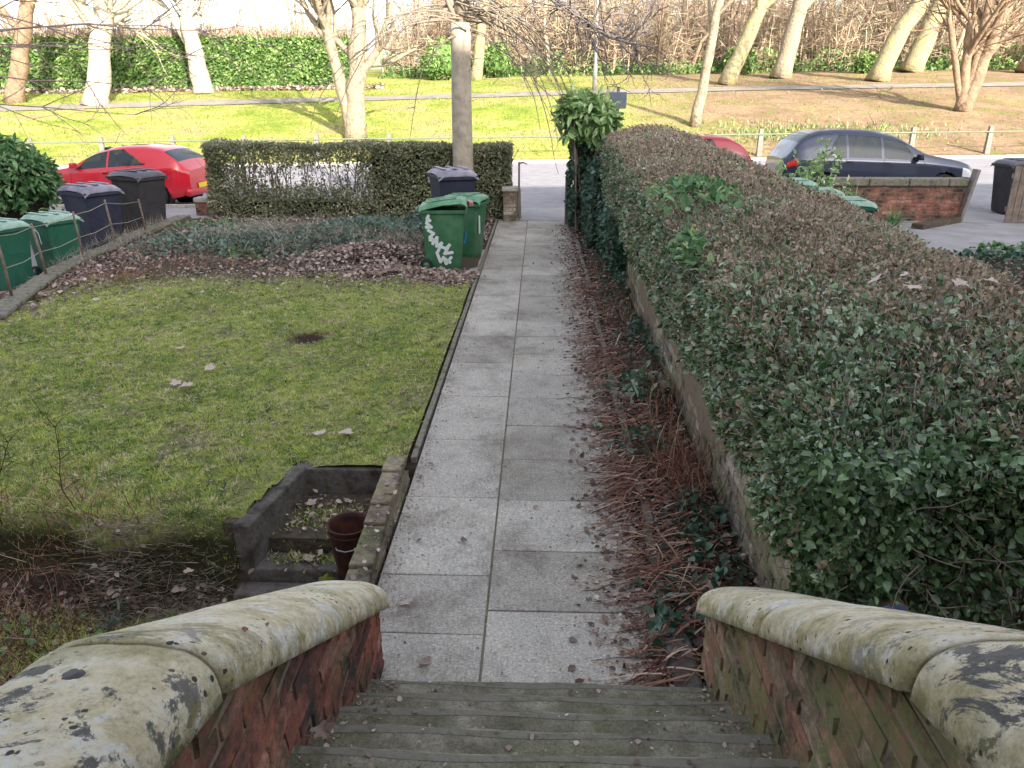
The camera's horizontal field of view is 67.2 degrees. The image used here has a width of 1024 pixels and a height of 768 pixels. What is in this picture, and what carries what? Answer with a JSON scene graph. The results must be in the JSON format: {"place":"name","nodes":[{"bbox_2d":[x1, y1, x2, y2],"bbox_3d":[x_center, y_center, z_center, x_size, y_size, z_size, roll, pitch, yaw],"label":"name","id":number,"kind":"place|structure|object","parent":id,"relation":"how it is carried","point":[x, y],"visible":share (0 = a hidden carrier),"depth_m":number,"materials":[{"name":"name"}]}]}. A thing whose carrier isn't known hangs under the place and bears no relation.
{"place":"outdoors","nodes":[
{"label":"outdoors","id":0,"kind":"place"},
{"bbox_2d":[0,234,122,293],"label":"side yard","id":1,"kind":"structure","parent":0,"point":[33,259],"depth_m":13.84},
{"bbox_2d":[0,217,32,289],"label":"wheelie bin","id":2,"kind":"object","parent":1,"relation":"on","point":[15,248],"visible":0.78,"depth_m":11.66,"materials":[{"name":"plastic"}]},
{"bbox_2d":[0,132,66,244],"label":"laurel shrub","id":3,"kind":"object","parent":1,"relation":"on","point":[29,179],"visible":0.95,"depth_m":14.20,"materials":[{"name":"green plant"}]},
{"bbox_2d":[19,210,83,275],"bbox_3d":[-7.431,-2.264,12.533,0.800,1.055,0.610,12,24,28],"label":"wheelie bin","id":4,"kind":"object","parent":1,"relation":"on","point":[60,233],"visible":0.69,"depth_m":12.28,"materials":[{"name":"plastic"}]},
{"bbox_2d":[56,181,124,250],"bbox_3d":[-7.530,-2.970,13.876,0.960,1.266,0.732,12,24,30],"label":"wheelie bin","id":5,"kind":"object","parent":1,"relation":"on","point":[80,197],"visible":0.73,"depth_m":13.56,"materials":[{"name":"plastic"}]},
{"bbox_2d":[105,168,168,232],"bbox_3d":[-7.331,-3.582,15.187,0.960,1.266,0.732,10,23,24],"label":"wheelie bin","id":6,"kind":"object","parent":1,"relation":"on","point":[145,187],"visible":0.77,"depth_m":14.90,"materials":[{"name":"plastic"}]},
{"bbox_2d":[0,252,480,625],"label":"lawn","id":7,"kind":"structure","parent":0,"point":[468,263],"depth_m":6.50,"materials":[{"name":"plant"}]},
{"bbox_2d":[0,426,40,523],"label":"dead plant","id":8,"kind":"object","parent":7,"relation":"on","point":[1,460],"visible":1,"depth_m":4.67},
{"bbox_2d":[29,395,99,509],"bbox_3d":[-2.739,0.453,4.745,0.404,0.862,0.172,-9,23,-23],"label":"dead plant","id":9,"kind":"object","parent":7,"relation":"on","point":[58,450],"visible":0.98,"depth_m":4.72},
{"bbox_2d":[24,232,274,290],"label":"dry stalks","id":10,"kind":"object","parent":7,"relation":"on","point":[127,270],"visible":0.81,"depth_m":11.38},
{"bbox_2d":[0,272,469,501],"bbox_3d":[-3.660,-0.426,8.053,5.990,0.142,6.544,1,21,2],"label":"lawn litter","id":11,"kind":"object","parent":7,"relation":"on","point":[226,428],"visible":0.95,"depth_m":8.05,"materials":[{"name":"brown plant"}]},
{"bbox_2d":[415,195,467,268],"bbox_3d":[-1.029,-2.258,11.486,0.758,1.068,0.573,0,21,-1],"label":"wheelie bin","id":12,"kind":"object","parent":7,"relation":"on","point":[443,226],"visible":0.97,"depth_m":11.27,"materials":[{"name":"plastic"}]},
{"bbox_2d":[326,511,366,579],"bbox_3d":[-0.976,1.043,4.686,0.266,0.455,0.269,1,21,2],"label":"plant pot","id":13,"kind":"object","parent":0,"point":[344,530],"visible":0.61,"depth_m":4.62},
{"bbox_2d":[0,0,1001,68],"label":"sky","id":14,"kind":"structure","parent":0,"point":[272,13],"materials":[{"name":"white"}]},
{"bbox_2d":[0,65,1023,683],"bbox_3d":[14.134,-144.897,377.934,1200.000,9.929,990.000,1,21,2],"label":"ground","id":15,"kind":"structure","parent":0,"point":[784,105],"depth_m":36.61,"materials":[{"name":"plant"}]},
{"bbox_2d":[0,0,36,103],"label":"bare tree","id":16,"kind":"object","parent":15,"relation":"on","point":[12,86],"visible":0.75,"depth_m":43.45,"materials":[{"name":"brown plant"}]},
{"bbox_2d":[0,605,102,670],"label":"weeds","id":17,"kind":"object","parent":15,"relation":"on","point":[9,626],"visible":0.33,"depth_m":4.43,"materials":[{"name":"green plant"}]},
{"bbox_2d":[0,199,191,319],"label":"fence","id":18,"kind":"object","parent":15,"relation":"on","point":[11,302],"depth_m":11.08,"materials":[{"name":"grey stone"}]},
{"bbox_2d":[32,0,187,105],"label":"bare tree","id":19,"kind":"object","parent":15,"relation":"on","point":[99,67],"visible":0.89,"depth_m":41.89,"materials":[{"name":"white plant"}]},
{"bbox_2d":[20,213,204,277],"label":"dry stalks","id":20,"kind":"object","parent":15,"relation":"on","point":[126,234],"visible":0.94,"depth_m":12.77,"materials":[{"name":"plant"}]},
{"bbox_2d":[95,599,130,632],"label":"bulb shoots","id":21,"kind":"object","parent":15,"relation":"on","point":[115,620],"visible":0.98,"depth_m":4.47,"materials":[{"name":"green plant"}]},
{"bbox_2d":[0,519,226,685],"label":"leaf litter","id":22,"kind":"object","parent":15,"relation":"on","point":[175,589],"visible":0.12,"depth_m":4.64,"materials":[{"name":"plant"}]},
{"bbox_2d":[49,204,195,207],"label":"kerb","id":23,"kind":"structure","parent":15,"relation":"on","point":[167,206],"depth_m":17.99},
{"bbox_2d":[0,440,247,682],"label":"bare shrub","id":24,"kind":"object","parent":15,"relation":"on","point":[29,617],"visible":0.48,"depth_m":4.66,"materials":[{"name":"plant"}]},
{"bbox_2d":[0,487,248,660],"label":"straw grass","id":25,"kind":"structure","parent":15,"relation":"on","point":[144,522],"depth_m":4.67,"materials":[{"name":"plant"}]},
{"bbox_2d":[0,215,260,315],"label":"leaf litter","id":26,"kind":"object","parent":15,"relation":"on","point":[34,306],"visible":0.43,"depth_m":11.31,"materials":[{"name":"plant"}]},
{"bbox_2d":[0,0,290,152],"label":"bare tree","id":27,"kind":"object","parent":15,"relation":"on","point":[22,45],"visible":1,"depth_m":12.55,"materials":[{"name":"brown plant"}]},
{"bbox_2d":[0,18,350,89],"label":"park hedge","id":28,"kind":"object","parent":15,"relation":"on","point":[267,62],"visible":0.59,"depth_m":49.11,"materials":[{"name":"green plant"}]},
{"bbox_2d":[0,495,363,683],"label":"moss patch","id":29,"kind":"object","parent":15,"relation":"on","point":[83,628],"visible":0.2,"depth_m":4.52,"materials":[{"name":"green plant"}]},
{"bbox_2d":[0,82,385,94],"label":"leaf litter","id":30,"kind":"object","parent":15,"relation":"on","point":[219,88],"visible":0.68,"depth_m":48.59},
{"bbox_2d":[0,580,388,767],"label":"stair wall","id":31,"kind":"structure","parent":15,"relation":"on","point":[269,680],"depth_m":1.65,"materials":[{"name":"stone"}]},
{"bbox_2d":[61,668,85,679],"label":"moss tuft","id":32,"kind":"object","parent":31,"relation":"on","point":[75,673],"visible":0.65,"depth_m":1.44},
{"bbox_2d":[150,0,246,93],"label":"bare tree","id":33,"kind":"object","parent":15,"relation":"on","point":[191,39],"visible":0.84,"depth_m":46.83,"materials":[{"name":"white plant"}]},
{"bbox_2d":[156,217,286,259],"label":"weeds","id":34,"kind":"object","parent":15,"relation":"on","point":[227,220],"visible":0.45,"depth_m":13.57,"materials":[{"name":"green plant"}]},
{"bbox_2d":[48,205,423,294],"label":"dry stalks","id":35,"kind":"object","parent":15,"relation":"on","point":[298,222],"visible":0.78,"depth_m":12.68,"materials":[{"name":"plant"}]},
{"bbox_2d":[91,212,423,267],"bbox_3d":[-3.969,-2.782,13.785,6.890,0.584,5.353,1,21,2],"label":"ground ivy","id":36,"kind":"object","parent":15,"relation":"on","point":[411,219],"visible":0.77,"depth_m":13.02,"materials":[{"name":"green plant"}]},
{"bbox_2d":[233,582,307,600],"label":"stone slab","id":37,"kind":"structure","parent":15,"relation":"on","point":[249,589],"depth_m":4.74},
{"bbox_2d":[55,215,494,293],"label":"leaf litter","id":38,"kind":"object","parent":15,"relation":"on","point":[193,268],"visible":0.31,"depth_m":11.76,"materials":[{"name":"plant"}]},
{"bbox_2d":[193,196,399,216],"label":"front wall","id":39,"kind":"structure","parent":15,"relation":"on","point":[200,206],"depth_m":16.55,"materials":[{"name":"brick"}]},
{"bbox_2d":[222,459,382,582],"bbox_3d":[-1.296,0.946,5.228,0.948,0.535,0.984,1,21,2],"label":"stone trough","id":40,"kind":"object","parent":15,"relation":"on","point":[257,525],"visible":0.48,"depth_m":4.99,"materials":[{"name":"stone"}]},
{"bbox_2d":[248,464,404,579],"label":"leaf litter","id":41,"kind":"object","parent":15,"relation":"on","point":[320,551],"visible":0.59,"depth_m":4.90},
{"bbox_2d":[210,225,491,288],"bbox_3d":[-2.411,-2.324,12.768,4.020,0.426,5.961,1,21,2],"label":"leaf heap","id":42,"kind":"object","parent":15,"relation":"on","point":[444,275],"visible":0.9,"depth_m":11.44,"materials":[{"name":"plant"}]},
{"bbox_2d":[198,137,518,218],"bbox_3d":[-3.248,-4.354,16.317,6.805,1.682,1.036,1,21,2],"label":"privet hedge","id":43,"kind":"object","parent":15,"relation":"on","point":[399,179],"visible":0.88,"depth_m":16.02,"materials":[{"name":"green plant"}]},
{"bbox_2d":[286,0,435,140],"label":"bare tree","id":44,"kind":"object","parent":15,"relation":"on","point":[353,108],"visible":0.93,"depth_m":32.54,"materials":[{"name":"beige plant"}]},
{"bbox_2d":[345,456,409,584],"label":"path edge wall","id":45,"kind":"structure","parent":15,"relation":"on","point":[392,475],"depth_m":4.62,"materials":[{"name":"stone"}]},
{"bbox_2d":[418,34,472,80],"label":"evergreen bush","id":46,"kind":"object","parent":15,"relation":"on","point":[438,65],"visible":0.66,"depth_m":53.51,"materials":[{"name":"green plant"}]},
{"bbox_2d":[426,165,478,197],"bbox_3d":[-1.034,-3.129,13.313,0.695,1.203,0.912,-7,22,-19],"label":"wheelie bin","id":47,"kind":"object","parent":15,"relation":"on","point":[449,180],"visible":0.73,"depth_m":12.84,"materials":[{"name":"plastic"}]},
{"bbox_2d":[270,0,694,171],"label":"street tree","id":48,"kind":"object","parent":15,"relation":"on","point":[462,100],"visible":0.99,"depth_m":14.54,"materials":[{"name":"grey plant"}]},
{"bbox_2d":[471,0,507,79],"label":"bare tree","id":49,"kind":"object","parent":15,"relation":"on","point":[479,49],"visible":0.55,"depth_m":53.25,"materials":[{"name":"beige plant"}]},
{"bbox_2d":[483,40,514,77],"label":"evergreen bush","id":50,"kind":"object","parent":15,"relation":"on","point":[495,65],"visible":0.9,"depth_m":55.41,"materials":[{"name":"green plant"}]},
{"bbox_2d":[0,0,1023,75],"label":"wood","id":51,"kind":"object","parent":15,"relation":"on","point":[845,25],"visible":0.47,"depth_m":59.03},
{"bbox_2d":[0,74,1023,161],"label":"bank grass","id":52,"kind":"structure","parent":15,"relation":"on","point":[333,120],"depth_m":38.55,"materials":[{"name":"plant"}]},
{"bbox_2d":[25,126,1023,160],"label":"park fence","id":53,"kind":"object","parent":15,"relation":"on","point":[761,134],"visible":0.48,"depth_m":29.57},
{"bbox_2d":[411,220,670,621],"bbox_3d":[0.246,-1.052,9.915,1.639,0.160,12.900,1,21,2],"label":"path edging","id":54,"kind":"object","parent":15,"relation":"on","point":[425,427],"visible":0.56,"depth_m":6.66,"materials":[{"name":"concrete"}]},
{"bbox_2d":[58,155,1023,167],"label":"kerb","id":55,"kind":"structure","parent":15,"relation":"on","point":[764,158],"depth_m":29.08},
{"bbox_2d":[286,679,798,767],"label":"garden steps","id":56,"kind":"structure","parent":15,"relation":"on","point":[451,736],"depth_m":2.65,"materials":[{"name":"stone"}]},
{"bbox_2d":[304,720,334,737],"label":"fallen leaf","id":57,"kind":"object","parent":56,"relation":"on","point":[324,727],"visible":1,"depth_m":2.28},
{"bbox_2d":[298,681,792,767],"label":"step debris","id":58,"kind":"object","parent":56,"relation":"on","point":[576,742],"visible":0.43,"depth_m":2.68,"materials":[{"name":"brown plant"}]},
{"bbox_2d":[550,82,624,230],"bbox_3d":[1.381,-4.252,14.514,1.376,2.703,1.081,1,21,2],"label":"evergreen shrub","id":59,"kind":"object","parent":15,"relation":"on","point":[582,116],"visible":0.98,"depth_m":14.06,"materials":[{"name":"green plant"}]},
{"bbox_2d":[563,141,627,283],"bbox_3d":[1.430,-3.128,12.869,1.026,1.902,5.810,1,21,2],"label":"ivy mass","id":60,"kind":"object","parent":15,"relation":"on","point":[598,229],"visible":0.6,"depth_m":12.92,"materials":[{"name":"green plant"}]},
{"bbox_2d":[592,0,598,89],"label":"lamp post","id":61,"kind":"object","parent":15,"relation":"on","point":[594,84],"visible":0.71,"depth_m":44.72,"materials":[{"name":"metal"}]},
{"bbox_2d":[595,284,643,346],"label":"dead clump","id":62,"kind":"object","parent":15,"relation":"on","point":[621,316],"visible":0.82,"depth_m":8.78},
{"bbox_2d":[593,352,686,436],"bbox_3d":[1.160,-0.002,6.470,0.823,0.414,1.595,-6,21,-15],"label":"dead clump","id":63,"kind":"object","parent":15,"relation":"on","point":[655,397],"visible":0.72,"depth_m":6.45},
{"bbox_2d":[533,225,757,687],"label":"leaf litter","id":64,"kind":"object","parent":15,"relation":"on","point":[695,641],"visible":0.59,"depth_m":4.91,"materials":[{"name":"plant"}]},
{"bbox_2d":[621,360,671,399],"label":"variegated plant","id":65,"kind":"object","parent":15,"relation":"on","point":[634,382],"visible":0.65,"depth_m":6.66,"materials":[{"name":"green plant"}]},
{"bbox_2d":[554,261,754,686],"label":"dry stalks","id":66,"kind":"object","parent":15,"relation":"on","point":[656,665],"visible":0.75,"depth_m":4.88,"materials":[{"name":"plant"}]},
{"bbox_2d":[585,244,757,666],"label":"ivy trails","id":67,"kind":"object","parent":15,"relation":"on","point":[717,575],"visible":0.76,"depth_m":4.67,"materials":[{"name":"green plant"}]},
{"bbox_2d":[615,392,732,571],"bbox_3d":[1.165,0.510,5.062,0.939,0.530,1.939,1,21,2],"label":"dead clump","id":68,"kind":"object","parent":15,"relation":"on","point":[673,463],"visible":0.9,"depth_m":5.17,"materials":[{"name":"plant"}]},
{"bbox_2d":[661,628,703,687],"bbox_3d":[0.786,1.337,3.578,0.130,0.170,0.440,1,21,2],"label":"edging stone","id":69,"kind":"object","parent":15,"relation":"on","point":[695,679],"visible":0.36,"depth_m":3.52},
{"bbox_2d":[378,43,1023,78],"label":"undergrowth","id":70,"kind":"object","parent":15,"relation":"on","point":[618,70],"visible":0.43,"depth_m":56.95,"materials":[{"name":"green plant"}]},
{"bbox_2d":[689,0,734,126],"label":"bare tree","id":71,"kind":"object","parent":15,"relation":"on","point":[719,8],"visible":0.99,"depth_m":33.73,"materials":[{"name":"beige plant"}]},
{"bbox_2d":[721,46,757,74],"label":"evergreen bush","id":72,"kind":"object","parent":15,"relation":"on","point":[747,63],"visible":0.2,"depth_m":54.56,"materials":[{"name":"green plant"}]},
{"bbox_2d":[717,0,777,85],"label":"bare tree","id":73,"kind":"object","parent":15,"relation":"on","point":[731,71],"visible":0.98,"depth_m":46.06,"materials":[{"name":"beige plant"}]},
{"bbox_2d":[623,259,909,611],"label":"hedge wall","id":74,"kind":"structure","parent":15,"relation":"on","point":[762,561],"depth_m":5.13,"materials":[{"name":"stone"}]},
{"bbox_2d":[769,0,814,78],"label":"bare tree","id":75,"kind":"object","parent":15,"relation":"on","point":[784,63],"visible":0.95,"depth_m":50.02,"materials":[{"name":"beige plant"}]},
{"bbox_2d":[596,123,1023,630],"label":"privet hedge","id":76,"kind":"object","parent":15,"relation":"on","point":[877,426],"visible":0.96,"depth_m":3.57,"materials":[{"name":"green plant"}]},
{"bbox_2d":[633,171,769,274],"bbox_3d":[1.471,-1.535,6.663,1.350,0.474,3.552,7,22,19],"label":"ivy sprig","id":77,"kind":"object","parent":76,"relation":"on","point":[696,181],"visible":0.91,"depth_m":6.50,"materials":[{"name":"green plant"}]},
{"bbox_2d":[670,111,1002,148],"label":"daffodils","id":78,"kind":"object","parent":15,"relation":"on","point":[791,128],"visible":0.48,"depth_m":33.16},
{"bbox_2d":[840,196,878,216],"bbox_3d":[4.891,-2.242,11.486,0.800,1.055,0.610,2,21,6],"label":"wheelie bin","id":79,"kind":"object","parent":15,"relation":"on","point":[868,206],"visible":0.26,"depth_m":11.07,"materials":[{"name":"plastic"}]},
{"bbox_2d":[696,587,1023,767],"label":"stair wall","id":80,"kind":"structure","parent":15,"relation":"on","point":[805,681],"depth_m":1.77,"materials":[{"name":"stone"}]},
{"bbox_2d":[850,49,878,73],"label":"evergreen bush","id":81,"kind":"object","parent":15,"relation":"on","point":[864,64],"visible":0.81,"depth_m":52.89,"materials":[{"name":"green plant"}]},
{"bbox_2d":[864,0,929,81],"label":"bare tree","id":82,"kind":"object","parent":15,"relation":"on","point":[888,55],"visible":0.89,"depth_m":46.48,"materials":[{"name":"beige plant"}]},
{"bbox_2d":[825,169,980,222],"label":"street wall","id":83,"kind":"structure","parent":15,"relation":"on","point":[923,198],"depth_m":15.76,"materials":[{"name":"brick"}]},
{"bbox_2d":[897,0,946,72],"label":"bare tree","id":84,"kind":"object","parent":15,"relation":"on","point":[915,60],"visible":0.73,"depth_m":53.25,"materials":[{"name":"beige plant"}]},
{"bbox_2d":[874,0,1023,111],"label":"multi stem tree","id":85,"kind":"object","parent":15,"relation":"on","point":[970,72],"visible":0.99,"depth_m":35.38,"materials":[{"name":"beige plant"}]},
{"bbox_2d":[943,246,1023,280],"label":"ground ivy","id":86,"kind":"object","parent":15,"relation":"on","point":[994,254],"visible":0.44,"depth_m":12.05,"materials":[{"name":"green plant"}]},
{"bbox_2d":[953,251,1023,286],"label":"leaf litter","id":87,"kind":"object","parent":15,"relation":"on","point":[1011,269],"visible":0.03,"depth_m":11.75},
{"bbox_2d":[967,240,1023,256],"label":"weeds","id":88,"kind":"object","parent":15,"relation":"on","point":[995,245],"visible":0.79,"depth_m":12.77,"materials":[{"name":"green plant"}]},
{"bbox_2d":[0,82,1023,110],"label":"park path","id":89,"kind":"structure","parent":0,"point":[209,102],"depth_m":43.64,"materials":[{"name":"asphalt"}]},
{"bbox_2d":[378,220,664,685],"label":"path","id":90,"kind":"structure","parent":0,"point":[465,589],"depth_m":4.85,"materials":[{"name":"concrete"}]},
{"bbox_2d":[445,192,490,257],"bbox_3d":[-0.780,-2.529,12.287,0.748,1.010,0.567,6,21,15],"label":"wheelie bin","id":91,"kind":"object","parent":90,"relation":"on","point":[474,224],"visible":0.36,"depth_m":12.09,"materials":[{"name":"plastic"}]},
{"bbox_2d":[502,186,517,220],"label":"gate pier","id":92,"kind":"structure","parent":90,"relation":"on","point":[509,203],"depth_m":15.79,"materials":[{"name":"brick"}]},
{"bbox_2d":[379,221,664,685],"bbox_3d":[0.208,-1.006,9.669,1.471,0.035,13.424,1,21,2],"label":"path debris","id":93,"kind":"object","parent":90,"relation":"on","point":[597,635],"visible":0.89,"depth_m":5.03,"materials":[{"name":"brown plant"}]},
{"bbox_2d":[377,221,666,683],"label":"path joints","id":94,"kind":"object","parent":90,"relation":"on","point":[483,647],"visible":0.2,"depth_m":4.78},
{"bbox_2d":[518,162,526,220],"bbox_3d":[0.213,-3.966,15.871,0.054,1.200,0.285,15,25,34],"label":"gate post","id":95,"kind":"object","parent":90,"relation":"on","point":[519,163],"visible":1,"depth_m":15.74,"materials":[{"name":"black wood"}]},
{"bbox_2d":[57,158,1002,208],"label":"road","id":96,"kind":"structure","parent":0,"point":[542,185],"depth_m":23.63,"materials":[{"name":"asphalt"}]},
{"bbox_2d":[49,131,208,203],"bbox_3d":[-9.460,-5.232,18.752,4.038,1.782,2.017,2,21,6],"label":"parked car","id":97,"kind":"object","parent":96,"relation":"on","point":[182,168],"visible":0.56,"depth_m":18.02,"materials":[{"name":"red paint"}]},
{"bbox_2d":[668,125,750,160],"bbox_3d":[3.664,-5.275,18.301,3.938,1.812,1.997,1,21,2],"label":"parked car","id":98,"kind":"object","parent":96,"relation":"on","point":[720,141],"visible":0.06,"depth_m":17.52,"materials":[{"name":"red paint"}]},
{"bbox_2d":[765,115,972,189],"bbox_3d":[8.298,-5.262,17.971,4.418,1.902,2.117,0,21,0],"label":"parked car","id":99,"kind":"object","parent":96,"relation":"on","point":[867,153],"visible":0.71,"depth_m":17.20,"materials":[{"name":"grey paint"}]},
{"bbox_2d":[49,208,1023,222],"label":"pavement","id":100,"kind":"structure","parent":0,"point":[980,216],"depth_m":16.67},
{"bbox_2d":[610,87,626,111],"bbox_3d":[2.167,-4.816,16.112,0.340,2.620,0.120,1,21,2],"label":"sign post","id":101,"kind":"object","parent":100,"relation":"on","point":[618,95],"visible":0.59,"depth_m":15.67,"materials":[{"name":"metal"}]},
{"bbox_2d":[990,158,1023,212],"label":"wheelie bin","id":102,"kind":"object","parent":100,"relation":"on","point":[1004,169],"visible":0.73,"depth_m":16.59,"materials":[{"name":"plastic"}]},
{"bbox_2d":[886,222,1023,253],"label":"driveway","id":103,"kind":"structure","parent":0,"point":[959,237],"depth_m":14.36,"materials":[{"name":"concrete"}]},
{"bbox_2d":[781,177,817,186],"bbox_3d":[5.035,-3.196,14.009,0.800,1.055,0.610,3,21,7],"label":"wheelie bin","id":104,"kind":"object","parent":103,"relation":"on","point":[807,182],"visible":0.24,"depth_m":13.60,"materials":[{"name":"plastic"}]},
{"bbox_2d":[775,136,844,186],"bbox_3d":[5.556,-3.748,14.475,1.145,1.782,1.072,-6,21,-15],"label":"sparse shrub","id":105,"kind":"object","parent":103,"relation":"on","point":[822,163],"visible":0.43,"depth_m":14.21,"materials":[{"name":"green plant"}]},
{"bbox_2d":[822,175,854,195],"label":"shrub","id":106,"kind":"object","parent":103,"relation":"on","point":[844,187],"visible":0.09,"depth_m":14.71,"materials":[{"name":"green plant"}]},
{"bbox_2d":[879,205,913,229],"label":"strappy plant","id":107,"kind":"object","parent":103,"relation":"on","point":[892,219],"visible":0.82,"depth_m":14.85,"materials":[{"name":"green plant"}]},
{"bbox_2d":[911,216,960,229],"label":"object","id":108,"kind":"structure","parent":103,"relation":"on","point":[934,223],"depth_m":15.26,"materials":[{"name":"brick"}]},
{"bbox_2d":[1004,166,1023,222],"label":"board gate","id":109,"kind":"structure","parent":103,"relation":"on","point":[1016,208],"depth_m":15.57,"materials":[{"name":"brown wood"}]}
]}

